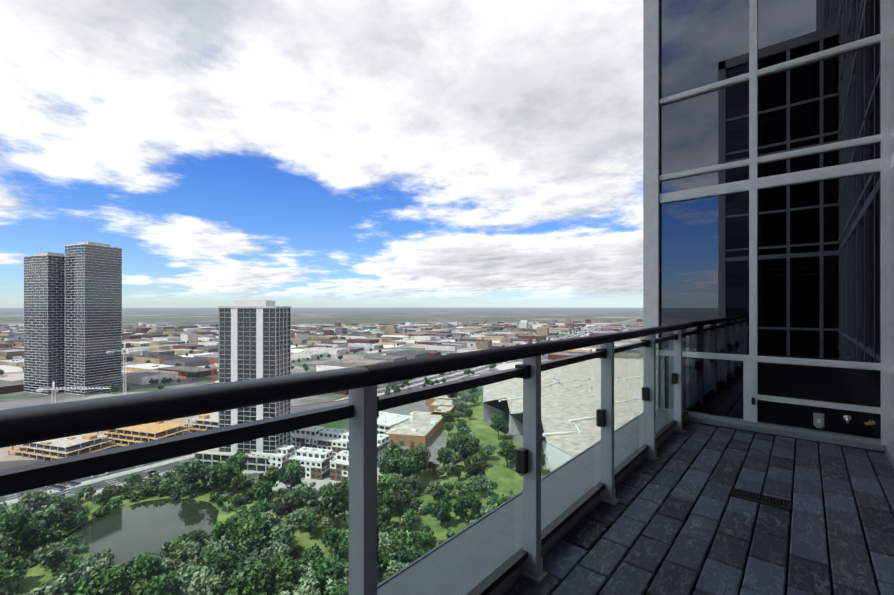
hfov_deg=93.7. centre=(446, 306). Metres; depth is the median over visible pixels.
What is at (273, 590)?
tree
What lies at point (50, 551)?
tree
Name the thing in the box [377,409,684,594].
balcony curb
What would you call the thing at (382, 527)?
tree
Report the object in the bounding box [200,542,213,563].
tree
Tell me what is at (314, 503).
tree
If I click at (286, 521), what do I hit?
tree
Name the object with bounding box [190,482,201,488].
bush
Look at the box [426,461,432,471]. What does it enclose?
tree
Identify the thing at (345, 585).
tree
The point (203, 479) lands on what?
tree
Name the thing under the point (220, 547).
tree
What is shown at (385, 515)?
tree
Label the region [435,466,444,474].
tree
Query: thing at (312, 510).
tree
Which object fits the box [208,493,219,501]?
bush
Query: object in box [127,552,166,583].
tree
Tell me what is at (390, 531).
bush
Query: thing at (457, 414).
tree
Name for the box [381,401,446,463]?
parking lot
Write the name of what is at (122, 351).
tower crane
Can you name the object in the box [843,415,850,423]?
hose bib
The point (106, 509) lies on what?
bush
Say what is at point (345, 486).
tree
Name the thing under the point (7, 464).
parking lot asphalt
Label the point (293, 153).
sky
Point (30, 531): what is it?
tree
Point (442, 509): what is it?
tree
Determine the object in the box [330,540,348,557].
tree
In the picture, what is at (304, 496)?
tree
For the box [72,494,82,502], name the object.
bush
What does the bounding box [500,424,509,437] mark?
tree
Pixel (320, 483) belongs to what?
townhouse paving
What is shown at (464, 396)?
tree
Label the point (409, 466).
tree
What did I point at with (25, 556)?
bush
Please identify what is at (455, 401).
tree
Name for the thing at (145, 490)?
bush
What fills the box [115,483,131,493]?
bush
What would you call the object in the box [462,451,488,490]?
tree
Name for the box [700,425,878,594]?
floor gaps
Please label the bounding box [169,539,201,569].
tree
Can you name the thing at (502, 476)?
grass
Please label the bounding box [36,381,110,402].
tower crane
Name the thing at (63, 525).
bush
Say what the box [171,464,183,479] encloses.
tree
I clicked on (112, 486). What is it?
bush
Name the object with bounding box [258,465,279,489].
tree
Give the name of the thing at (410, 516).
tree
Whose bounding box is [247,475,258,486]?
tree
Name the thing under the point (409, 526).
bush
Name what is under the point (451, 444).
tree
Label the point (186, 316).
ground
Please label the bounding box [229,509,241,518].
bush
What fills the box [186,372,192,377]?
street tree
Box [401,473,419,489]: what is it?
tree
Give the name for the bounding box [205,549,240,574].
tree
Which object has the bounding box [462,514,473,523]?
bush
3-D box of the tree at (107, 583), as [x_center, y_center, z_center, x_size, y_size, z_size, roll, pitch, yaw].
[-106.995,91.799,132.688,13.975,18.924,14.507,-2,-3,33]
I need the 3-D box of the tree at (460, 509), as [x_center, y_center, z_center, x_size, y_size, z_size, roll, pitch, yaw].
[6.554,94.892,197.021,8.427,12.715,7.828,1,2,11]
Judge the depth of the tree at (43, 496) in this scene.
201.64 m
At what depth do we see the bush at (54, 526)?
189.09 m
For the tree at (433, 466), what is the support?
on the ground at (186, 316)
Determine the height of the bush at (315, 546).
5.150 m
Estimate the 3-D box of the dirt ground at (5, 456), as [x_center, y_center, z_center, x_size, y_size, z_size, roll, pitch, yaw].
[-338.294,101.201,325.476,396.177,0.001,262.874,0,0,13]
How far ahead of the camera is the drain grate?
2.71 m
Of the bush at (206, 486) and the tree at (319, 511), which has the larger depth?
the bush at (206, 486)
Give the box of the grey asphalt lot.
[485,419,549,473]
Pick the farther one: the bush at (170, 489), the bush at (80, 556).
the bush at (170, 489)
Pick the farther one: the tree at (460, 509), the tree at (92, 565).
the tree at (460, 509)
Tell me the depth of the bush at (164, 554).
167.56 m
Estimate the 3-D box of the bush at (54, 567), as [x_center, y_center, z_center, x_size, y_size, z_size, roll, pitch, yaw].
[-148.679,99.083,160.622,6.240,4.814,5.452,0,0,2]
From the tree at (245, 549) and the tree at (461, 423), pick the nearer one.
the tree at (245, 549)
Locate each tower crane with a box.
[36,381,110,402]
[106,343,177,394]
[208,358,215,383]
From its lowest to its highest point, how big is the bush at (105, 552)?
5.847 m
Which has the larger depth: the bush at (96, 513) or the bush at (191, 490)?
the bush at (191, 490)
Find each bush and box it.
[19,536,40,550]
[21,553,30,558]
[23,559,35,568]
[24,554,43,562]
[27,540,42,550]
[42,521,56,529]
[46,496,58,506]
[49,531,61,541]
[50,560,62,572]
[55,556,81,572]
[56,530,66,537]
[58,514,80,529]
[60,510,83,522]
[61,557,84,572]
[62,534,82,546]
[67,511,88,526]
[70,502,81,510]
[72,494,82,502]
[72,505,88,513]
[72,543,88,552]
[72,553,84,559]
[76,484,95,499]
[90,510,102,516]
[94,504,111,513]
[96,493,112,503]
[96,547,113,561]
[105,485,116,489]
[105,498,122,509]
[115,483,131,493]
[118,557,134,570]
[123,474,140,485]
[129,491,142,501]
[136,480,148,488]
[138,486,153,497]
[148,472,160,478]
[152,484,166,494]
[158,552,169,558]
[160,479,174,486]
[161,537,179,553]
[162,486,174,494]
[163,469,172,478]
[168,487,180,496]
[169,536,186,543]
[171,491,180,498]
[175,484,185,491]
[178,533,193,539]
[181,483,197,497]
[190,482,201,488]
[202,483,210,490]
[204,538,213,545]
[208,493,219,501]
[214,496,227,505]
[220,493,229,498]
[221,502,232,511]
[226,495,239,505]
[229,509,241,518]
[234,495,249,504]
[236,505,247,512]
[243,488,255,498]
[289,544,303,557]
[294,558,307,566]
[302,549,318,563]
[305,543,321,558]
[324,551,342,566]
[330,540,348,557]
[337,534,348,545]
[338,528,348,537]
[387,527,400,538]
[389,529,406,542]
[393,519,402,527]
[394,503,406,513]
[399,517,406,525]
[401,524,412,531]
[402,537,415,546]
[404,492,413,503]
[404,538,418,547]
[406,503,418,510]
[408,531,418,542]
[409,545,422,559]
[411,496,423,507]
[412,488,421,496]
[416,504,426,514]
[422,502,433,513]
[428,531,435,542]
[439,489,451,498]
[439,497,447,502]
[441,521,450,527]
[443,482,450,489]
[446,528,455,537]
[451,490,460,498]
[455,482,462,488]
[458,487,466,496]
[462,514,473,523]
[463,487,472,493]
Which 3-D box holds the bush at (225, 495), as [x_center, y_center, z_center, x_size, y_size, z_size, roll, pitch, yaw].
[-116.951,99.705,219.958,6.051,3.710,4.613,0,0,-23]
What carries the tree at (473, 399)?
on the ground at (186, 316)
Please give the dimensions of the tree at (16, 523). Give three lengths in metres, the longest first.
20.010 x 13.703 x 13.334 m
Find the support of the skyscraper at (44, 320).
on the ground at (186, 316)
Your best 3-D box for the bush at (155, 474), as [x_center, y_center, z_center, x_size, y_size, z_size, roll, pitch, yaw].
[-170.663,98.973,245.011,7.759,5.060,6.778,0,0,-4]
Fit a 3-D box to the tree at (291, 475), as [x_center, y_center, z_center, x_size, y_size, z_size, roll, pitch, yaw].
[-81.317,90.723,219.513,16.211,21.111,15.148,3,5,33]
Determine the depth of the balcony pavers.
2.36 m
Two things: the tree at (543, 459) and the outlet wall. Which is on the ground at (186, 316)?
the tree at (543, 459)
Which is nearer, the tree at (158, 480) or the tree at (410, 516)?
the tree at (410, 516)
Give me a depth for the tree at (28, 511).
185.63 m
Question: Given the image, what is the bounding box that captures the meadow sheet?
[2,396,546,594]
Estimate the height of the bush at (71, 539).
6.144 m
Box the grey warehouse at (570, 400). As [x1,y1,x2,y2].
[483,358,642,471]
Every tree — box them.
[0,502,32,518]
[0,504,15,513]
[0,507,32,557]
[0,529,17,555]
[0,549,6,560]
[0,557,22,585]
[0,565,21,594]
[2,561,26,584]
[7,546,21,557]
[7,556,23,571]
[18,488,52,509]
[21,522,39,539]
[22,569,77,594]
[31,501,62,529]
[31,528,54,546]
[32,541,72,572]
[49,494,73,519]
[56,553,113,594]
[73,569,114,594]
[80,566,133,594]
[100,487,116,502]
[103,382,113,391]
[117,574,147,594]
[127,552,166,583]
[139,570,185,594]
[145,476,162,485]
[158,555,171,572]
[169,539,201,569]
[169,571,183,583]
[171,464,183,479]
[172,548,192,568]
[176,563,216,592]
[177,459,205,484]
[177,558,200,576]
[181,580,208,594]
[185,528,209,550]
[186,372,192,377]
[187,571,227,594]
[200,536,233,564]
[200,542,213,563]
[201,470,212,490]
[205,474,222,487]
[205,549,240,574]
[206,460,233,494]
[209,517,233,540]
[218,571,229,593]
[223,464,241,490]
[223,555,274,594]
[225,580,266,594]
[226,450,248,471]
[226,557,244,578]
[228,513,258,538]
[229,475,249,495]
[230,516,261,559]
[231,543,245,559]
[233,509,255,525]
[236,532,268,558]
[242,547,274,574]
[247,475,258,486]
[250,500,273,514]
[252,498,273,515]
[254,477,263,489]
[254,515,272,545]
[255,510,279,527]
[256,480,275,502]
[257,553,302,593]
[257,578,284,594]
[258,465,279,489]
[261,524,279,546]
[264,539,290,561]
[270,523,296,557]
[272,506,282,521]
[273,490,301,518]
[276,459,305,489]
[276,517,290,528]
[277,577,321,594]
[278,489,288,497]
[286,507,311,528]
[288,559,326,591]
[293,481,316,508]
[293,488,309,508]
[301,513,319,538]
[309,495,320,507]
[309,506,318,515]
[309,554,348,594]
[316,497,326,518]
[317,482,331,496]
[318,483,348,528]
[319,515,335,527]
[321,510,331,516]
[321,525,339,551]
[323,577,346,594]
[326,585,345,594]
[333,476,348,521]
[337,561,348,580]
[341,578,378,594]
[377,454,397,475]
[377,473,400,499]
[377,497,382,509]
[377,504,391,526]
[377,520,386,532]
[377,548,394,580]
[377,556,382,573]
[378,487,398,511]
[379,531,391,556]
[382,445,400,457]
[382,560,409,579]
[388,537,408,558]
[389,443,402,454]
[392,473,402,482]
[393,490,406,511]
[393,541,412,564]
[394,454,405,473]
[399,456,420,488]
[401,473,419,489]
[401,509,418,529]
[404,446,428,473]
[416,443,430,475]
[416,530,431,550]
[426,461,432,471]
[426,480,443,501]
[431,463,439,474]
[432,500,453,526]
[435,447,452,464]
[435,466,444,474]
[441,411,451,421]
[443,463,455,475]
[444,422,453,434]
[446,432,466,451]
[447,392,457,397]
[448,449,461,470]
[451,396,463,410]
[453,410,461,420]
[453,433,479,458]
[453,496,469,521]
[454,466,461,480]
[455,401,468,416]
[456,420,466,426]
[456,426,471,435]
[461,391,471,405]
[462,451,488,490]
[465,407,472,416]
[465,432,479,442]
[465,491,482,514]
[470,396,478,403]
[470,474,486,494]
[476,475,494,497]
[479,503,496,515]
[480,451,488,461]
[481,444,496,455]
[486,489,495,497]
[487,495,502,507]
[489,413,506,439]
[497,440,515,467]
[499,490,514,502]
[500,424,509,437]
[502,412,508,421]
[541,450,547,467]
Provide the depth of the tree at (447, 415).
355.92 m
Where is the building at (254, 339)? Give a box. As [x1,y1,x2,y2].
[194,300,290,471]
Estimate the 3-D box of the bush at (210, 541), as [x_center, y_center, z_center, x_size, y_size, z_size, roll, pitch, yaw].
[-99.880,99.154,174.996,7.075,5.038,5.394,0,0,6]
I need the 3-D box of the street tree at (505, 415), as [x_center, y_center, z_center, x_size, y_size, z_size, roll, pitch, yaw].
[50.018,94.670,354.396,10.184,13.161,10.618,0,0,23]
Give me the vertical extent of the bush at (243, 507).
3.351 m
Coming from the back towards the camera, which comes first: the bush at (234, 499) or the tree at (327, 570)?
the bush at (234, 499)
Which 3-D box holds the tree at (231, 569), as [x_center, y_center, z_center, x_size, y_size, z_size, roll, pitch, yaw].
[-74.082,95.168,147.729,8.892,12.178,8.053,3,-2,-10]
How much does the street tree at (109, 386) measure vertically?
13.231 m
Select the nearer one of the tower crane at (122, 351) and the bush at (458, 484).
the bush at (458, 484)
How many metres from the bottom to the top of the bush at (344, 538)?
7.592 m
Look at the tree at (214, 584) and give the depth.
130.36 m
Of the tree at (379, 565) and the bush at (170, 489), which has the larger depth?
the bush at (170, 489)
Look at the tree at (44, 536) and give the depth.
173.91 m
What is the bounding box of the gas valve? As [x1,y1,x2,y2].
[864,420,874,424]
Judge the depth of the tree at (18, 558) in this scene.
153.05 m
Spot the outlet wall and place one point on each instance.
(818, 420)
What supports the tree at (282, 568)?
on the ground at (186, 316)
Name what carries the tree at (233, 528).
on the ground at (186, 316)
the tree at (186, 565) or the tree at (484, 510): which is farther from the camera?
the tree at (484, 510)
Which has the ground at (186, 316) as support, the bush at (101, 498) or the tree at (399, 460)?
the tree at (399, 460)
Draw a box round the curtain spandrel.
[758,362,880,438]
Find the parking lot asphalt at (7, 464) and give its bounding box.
[0,458,54,469]
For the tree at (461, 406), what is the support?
on the ground at (186, 316)
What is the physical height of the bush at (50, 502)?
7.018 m
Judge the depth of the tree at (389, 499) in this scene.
200.34 m
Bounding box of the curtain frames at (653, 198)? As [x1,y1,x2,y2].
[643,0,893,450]
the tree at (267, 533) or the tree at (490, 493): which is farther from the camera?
the tree at (490, 493)
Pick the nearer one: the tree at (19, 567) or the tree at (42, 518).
the tree at (19, 567)
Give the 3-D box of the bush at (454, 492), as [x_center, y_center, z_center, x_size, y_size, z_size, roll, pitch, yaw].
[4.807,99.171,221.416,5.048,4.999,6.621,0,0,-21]
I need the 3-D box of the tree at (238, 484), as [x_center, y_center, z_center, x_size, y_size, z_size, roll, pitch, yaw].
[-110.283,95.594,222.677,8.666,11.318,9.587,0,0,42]
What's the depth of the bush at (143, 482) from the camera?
232.39 m
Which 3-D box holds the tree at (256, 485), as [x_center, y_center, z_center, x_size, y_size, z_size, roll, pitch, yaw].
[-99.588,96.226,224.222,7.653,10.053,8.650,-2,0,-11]
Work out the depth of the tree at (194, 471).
226.28 m
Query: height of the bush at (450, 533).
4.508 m
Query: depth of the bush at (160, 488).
223.79 m
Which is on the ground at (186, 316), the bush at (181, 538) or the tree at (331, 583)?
the tree at (331, 583)
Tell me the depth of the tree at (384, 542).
165.79 m
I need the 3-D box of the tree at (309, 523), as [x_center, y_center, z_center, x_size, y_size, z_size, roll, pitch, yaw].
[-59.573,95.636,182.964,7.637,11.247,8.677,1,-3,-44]
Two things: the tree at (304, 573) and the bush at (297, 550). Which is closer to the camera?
the tree at (304, 573)
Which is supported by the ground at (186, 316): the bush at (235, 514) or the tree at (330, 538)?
the tree at (330, 538)
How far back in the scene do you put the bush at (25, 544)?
172.88 m
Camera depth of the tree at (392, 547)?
161.83 m
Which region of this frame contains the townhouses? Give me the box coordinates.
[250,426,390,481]
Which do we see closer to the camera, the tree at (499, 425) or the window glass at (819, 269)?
the window glass at (819, 269)
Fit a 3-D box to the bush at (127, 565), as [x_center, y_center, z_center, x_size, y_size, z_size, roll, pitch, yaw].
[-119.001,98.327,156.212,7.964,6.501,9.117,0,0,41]
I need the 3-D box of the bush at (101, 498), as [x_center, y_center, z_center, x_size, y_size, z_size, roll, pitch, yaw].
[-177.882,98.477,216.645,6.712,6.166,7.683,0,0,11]
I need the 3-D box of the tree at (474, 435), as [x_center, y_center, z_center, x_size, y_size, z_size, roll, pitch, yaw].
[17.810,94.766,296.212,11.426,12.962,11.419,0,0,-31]
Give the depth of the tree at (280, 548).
159.79 m
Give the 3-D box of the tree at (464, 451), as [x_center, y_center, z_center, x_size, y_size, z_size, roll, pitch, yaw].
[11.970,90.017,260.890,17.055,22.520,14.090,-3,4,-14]
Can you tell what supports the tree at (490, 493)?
on the ground at (186, 316)
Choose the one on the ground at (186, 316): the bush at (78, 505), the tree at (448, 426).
the tree at (448, 426)
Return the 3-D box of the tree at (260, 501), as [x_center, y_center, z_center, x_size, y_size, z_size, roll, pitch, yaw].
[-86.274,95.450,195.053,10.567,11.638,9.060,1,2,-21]
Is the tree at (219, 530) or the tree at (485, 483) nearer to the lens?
the tree at (219, 530)
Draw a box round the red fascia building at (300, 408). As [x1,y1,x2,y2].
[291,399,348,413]
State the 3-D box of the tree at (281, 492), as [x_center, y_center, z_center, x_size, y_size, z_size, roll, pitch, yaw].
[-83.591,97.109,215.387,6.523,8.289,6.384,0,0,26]
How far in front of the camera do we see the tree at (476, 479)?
224.59 m
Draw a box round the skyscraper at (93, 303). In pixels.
[64,242,121,394]
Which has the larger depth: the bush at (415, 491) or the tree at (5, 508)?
the bush at (415, 491)
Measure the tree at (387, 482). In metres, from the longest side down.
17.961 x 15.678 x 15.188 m
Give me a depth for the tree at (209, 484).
225.40 m
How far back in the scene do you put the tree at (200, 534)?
168.27 m
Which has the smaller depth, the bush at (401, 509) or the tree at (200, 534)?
the tree at (200, 534)
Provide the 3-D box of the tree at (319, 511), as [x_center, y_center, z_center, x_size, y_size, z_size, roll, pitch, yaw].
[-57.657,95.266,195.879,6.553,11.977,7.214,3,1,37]
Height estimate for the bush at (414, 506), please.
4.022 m
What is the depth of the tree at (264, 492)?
210.03 m
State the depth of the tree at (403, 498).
205.79 m
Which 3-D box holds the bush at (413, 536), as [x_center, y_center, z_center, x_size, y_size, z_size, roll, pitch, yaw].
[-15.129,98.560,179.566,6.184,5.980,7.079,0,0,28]
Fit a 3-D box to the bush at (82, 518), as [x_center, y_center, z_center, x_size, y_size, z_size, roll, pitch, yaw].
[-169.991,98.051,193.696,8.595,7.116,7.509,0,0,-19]
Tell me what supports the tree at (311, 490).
on the ground at (186, 316)
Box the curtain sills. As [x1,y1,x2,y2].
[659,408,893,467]
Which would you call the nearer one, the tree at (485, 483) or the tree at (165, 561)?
the tree at (165, 561)
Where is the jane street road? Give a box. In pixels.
[0,317,642,509]
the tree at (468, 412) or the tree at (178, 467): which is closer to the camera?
the tree at (178, 467)
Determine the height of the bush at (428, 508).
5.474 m
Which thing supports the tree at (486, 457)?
on the ground at (186, 316)
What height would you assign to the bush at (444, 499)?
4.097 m
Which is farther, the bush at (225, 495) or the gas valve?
the bush at (225, 495)
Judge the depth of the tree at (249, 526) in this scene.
163.75 m
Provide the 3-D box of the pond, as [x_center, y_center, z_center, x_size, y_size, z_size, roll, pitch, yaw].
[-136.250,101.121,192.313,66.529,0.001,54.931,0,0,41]
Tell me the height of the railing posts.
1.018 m
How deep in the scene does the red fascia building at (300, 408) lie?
398.70 m
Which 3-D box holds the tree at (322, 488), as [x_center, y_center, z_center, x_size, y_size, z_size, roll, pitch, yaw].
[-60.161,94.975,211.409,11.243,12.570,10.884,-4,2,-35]
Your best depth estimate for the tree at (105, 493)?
216.17 m
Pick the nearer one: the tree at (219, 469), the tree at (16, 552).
the tree at (16, 552)
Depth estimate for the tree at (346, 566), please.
142.53 m
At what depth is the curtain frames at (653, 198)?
4.21 m
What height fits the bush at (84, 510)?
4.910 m
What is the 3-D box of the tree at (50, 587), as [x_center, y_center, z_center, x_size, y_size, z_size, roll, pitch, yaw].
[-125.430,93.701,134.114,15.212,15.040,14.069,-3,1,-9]
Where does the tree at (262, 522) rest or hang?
on the ground at (186, 316)
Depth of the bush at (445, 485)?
231.31 m
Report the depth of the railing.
0.99 m
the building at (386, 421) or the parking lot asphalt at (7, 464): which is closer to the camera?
the parking lot asphalt at (7, 464)
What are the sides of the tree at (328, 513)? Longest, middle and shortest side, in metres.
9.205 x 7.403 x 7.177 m
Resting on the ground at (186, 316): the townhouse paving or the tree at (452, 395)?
the tree at (452, 395)
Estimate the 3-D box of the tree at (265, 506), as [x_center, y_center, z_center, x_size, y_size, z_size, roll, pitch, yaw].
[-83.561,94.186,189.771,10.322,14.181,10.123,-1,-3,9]
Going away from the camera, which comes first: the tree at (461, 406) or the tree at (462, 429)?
the tree at (462, 429)
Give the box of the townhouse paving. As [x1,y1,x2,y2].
[243,457,382,499]
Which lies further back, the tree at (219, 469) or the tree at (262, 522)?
the tree at (219, 469)
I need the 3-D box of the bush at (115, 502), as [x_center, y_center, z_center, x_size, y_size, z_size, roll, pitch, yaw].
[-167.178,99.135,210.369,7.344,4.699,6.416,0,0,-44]
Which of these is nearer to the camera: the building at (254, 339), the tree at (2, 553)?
the tree at (2, 553)
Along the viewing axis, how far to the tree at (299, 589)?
132.43 m
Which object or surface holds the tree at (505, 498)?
on the ground at (186, 316)
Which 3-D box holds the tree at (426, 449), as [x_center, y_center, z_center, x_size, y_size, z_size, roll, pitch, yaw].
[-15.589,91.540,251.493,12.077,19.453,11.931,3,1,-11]
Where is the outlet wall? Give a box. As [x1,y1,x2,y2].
[813,412,823,427]
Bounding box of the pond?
[63,498,218,566]
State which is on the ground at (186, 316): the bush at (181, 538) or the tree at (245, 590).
the tree at (245, 590)
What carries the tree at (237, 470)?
on the ground at (186, 316)
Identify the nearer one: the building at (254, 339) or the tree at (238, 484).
the tree at (238, 484)
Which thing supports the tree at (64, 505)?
on the ground at (186, 316)
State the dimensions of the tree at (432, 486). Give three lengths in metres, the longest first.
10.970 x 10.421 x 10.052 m
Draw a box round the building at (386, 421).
[377,411,412,433]
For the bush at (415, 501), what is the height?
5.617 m
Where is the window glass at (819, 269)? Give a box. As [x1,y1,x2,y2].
[660,0,880,418]
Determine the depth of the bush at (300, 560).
162.66 m
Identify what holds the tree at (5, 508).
on the ground at (186, 316)
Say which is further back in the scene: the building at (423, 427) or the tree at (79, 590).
the building at (423, 427)
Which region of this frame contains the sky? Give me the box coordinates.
[0,0,642,307]
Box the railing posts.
[349,330,685,594]
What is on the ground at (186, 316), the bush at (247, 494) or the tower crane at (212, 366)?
the tower crane at (212, 366)
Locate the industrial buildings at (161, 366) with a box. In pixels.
[0,319,642,394]
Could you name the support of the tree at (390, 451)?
on the ground at (186, 316)
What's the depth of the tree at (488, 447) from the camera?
275.55 m
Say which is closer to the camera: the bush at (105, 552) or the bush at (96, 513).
the bush at (105, 552)
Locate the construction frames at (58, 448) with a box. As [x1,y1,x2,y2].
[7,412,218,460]
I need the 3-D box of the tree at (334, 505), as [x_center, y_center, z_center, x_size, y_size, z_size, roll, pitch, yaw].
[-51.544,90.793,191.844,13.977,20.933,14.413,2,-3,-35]
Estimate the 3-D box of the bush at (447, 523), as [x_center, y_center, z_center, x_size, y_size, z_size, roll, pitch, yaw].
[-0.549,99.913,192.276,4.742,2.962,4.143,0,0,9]
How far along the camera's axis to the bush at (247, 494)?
219.63 m
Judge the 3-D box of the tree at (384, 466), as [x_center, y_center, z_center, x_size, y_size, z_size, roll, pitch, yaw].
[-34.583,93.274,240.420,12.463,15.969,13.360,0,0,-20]
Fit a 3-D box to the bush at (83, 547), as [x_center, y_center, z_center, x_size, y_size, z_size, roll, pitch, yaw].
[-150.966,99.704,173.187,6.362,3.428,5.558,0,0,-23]
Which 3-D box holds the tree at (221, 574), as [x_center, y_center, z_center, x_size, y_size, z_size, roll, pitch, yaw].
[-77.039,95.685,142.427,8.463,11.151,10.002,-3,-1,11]
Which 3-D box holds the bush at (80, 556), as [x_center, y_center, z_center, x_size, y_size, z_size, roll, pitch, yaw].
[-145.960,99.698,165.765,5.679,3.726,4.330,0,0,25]
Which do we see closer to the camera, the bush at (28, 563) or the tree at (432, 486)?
the bush at (28, 563)
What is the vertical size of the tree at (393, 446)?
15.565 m
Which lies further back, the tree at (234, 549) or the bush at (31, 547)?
the bush at (31, 547)
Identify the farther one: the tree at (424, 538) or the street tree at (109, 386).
the street tree at (109, 386)
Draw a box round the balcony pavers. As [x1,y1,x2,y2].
[504,421,893,594]
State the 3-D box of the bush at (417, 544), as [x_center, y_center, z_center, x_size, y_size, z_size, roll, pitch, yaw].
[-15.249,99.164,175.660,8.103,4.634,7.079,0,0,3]
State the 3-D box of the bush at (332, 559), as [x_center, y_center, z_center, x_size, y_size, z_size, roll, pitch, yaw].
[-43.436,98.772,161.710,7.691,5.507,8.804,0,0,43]
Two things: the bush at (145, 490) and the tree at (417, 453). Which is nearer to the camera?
the bush at (145, 490)
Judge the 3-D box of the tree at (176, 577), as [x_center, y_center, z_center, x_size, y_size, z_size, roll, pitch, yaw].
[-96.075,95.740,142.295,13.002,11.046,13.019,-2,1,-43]
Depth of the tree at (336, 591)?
129.20 m
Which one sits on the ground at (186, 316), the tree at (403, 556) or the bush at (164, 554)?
the tree at (403, 556)
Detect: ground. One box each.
[0,307,642,429]
[0,408,198,512]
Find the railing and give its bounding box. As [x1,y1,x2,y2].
[0,323,692,594]
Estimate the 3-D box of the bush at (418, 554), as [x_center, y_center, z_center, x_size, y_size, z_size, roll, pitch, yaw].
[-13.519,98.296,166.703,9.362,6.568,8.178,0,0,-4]
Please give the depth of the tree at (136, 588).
132.84 m
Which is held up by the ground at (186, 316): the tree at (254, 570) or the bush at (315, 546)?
the tree at (254, 570)
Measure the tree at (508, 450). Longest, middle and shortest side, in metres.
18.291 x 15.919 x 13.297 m
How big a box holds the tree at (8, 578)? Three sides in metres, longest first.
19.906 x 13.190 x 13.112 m
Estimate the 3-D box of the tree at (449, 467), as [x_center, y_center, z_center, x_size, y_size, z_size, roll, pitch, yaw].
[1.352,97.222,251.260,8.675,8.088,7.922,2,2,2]
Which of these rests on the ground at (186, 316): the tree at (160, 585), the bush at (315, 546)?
the tree at (160, 585)
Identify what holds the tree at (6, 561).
on the ground at (186, 316)
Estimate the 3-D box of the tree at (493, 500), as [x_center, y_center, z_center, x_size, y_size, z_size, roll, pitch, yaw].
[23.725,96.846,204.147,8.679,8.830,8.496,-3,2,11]
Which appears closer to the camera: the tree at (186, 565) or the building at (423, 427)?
the tree at (186, 565)
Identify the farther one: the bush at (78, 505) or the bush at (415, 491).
the bush at (415, 491)
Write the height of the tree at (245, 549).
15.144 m
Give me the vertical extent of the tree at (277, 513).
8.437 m
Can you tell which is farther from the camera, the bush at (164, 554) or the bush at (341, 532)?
the bush at (341, 532)
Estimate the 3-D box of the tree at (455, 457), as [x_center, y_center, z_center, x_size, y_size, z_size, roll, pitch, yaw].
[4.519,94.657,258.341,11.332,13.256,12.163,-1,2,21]
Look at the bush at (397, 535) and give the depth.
175.84 m
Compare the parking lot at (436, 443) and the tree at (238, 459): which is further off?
the parking lot at (436, 443)
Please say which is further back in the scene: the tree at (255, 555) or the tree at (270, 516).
the tree at (270, 516)
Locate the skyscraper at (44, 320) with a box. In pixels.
[23,252,64,394]
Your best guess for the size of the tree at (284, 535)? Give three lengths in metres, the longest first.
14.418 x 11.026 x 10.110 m
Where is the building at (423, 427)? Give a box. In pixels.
[383,392,463,446]
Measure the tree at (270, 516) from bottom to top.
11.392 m
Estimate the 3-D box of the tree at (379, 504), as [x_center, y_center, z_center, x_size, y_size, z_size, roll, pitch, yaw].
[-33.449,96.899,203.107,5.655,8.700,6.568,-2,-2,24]
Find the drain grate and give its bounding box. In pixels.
[731,488,790,510]
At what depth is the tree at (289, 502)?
194.25 m
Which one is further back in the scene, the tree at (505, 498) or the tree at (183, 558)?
the tree at (505, 498)
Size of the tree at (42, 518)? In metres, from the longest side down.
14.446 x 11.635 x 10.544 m
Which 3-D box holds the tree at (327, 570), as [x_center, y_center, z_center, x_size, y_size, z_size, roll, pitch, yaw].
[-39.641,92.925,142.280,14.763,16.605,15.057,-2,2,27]
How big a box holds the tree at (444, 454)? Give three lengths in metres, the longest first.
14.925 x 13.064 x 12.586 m

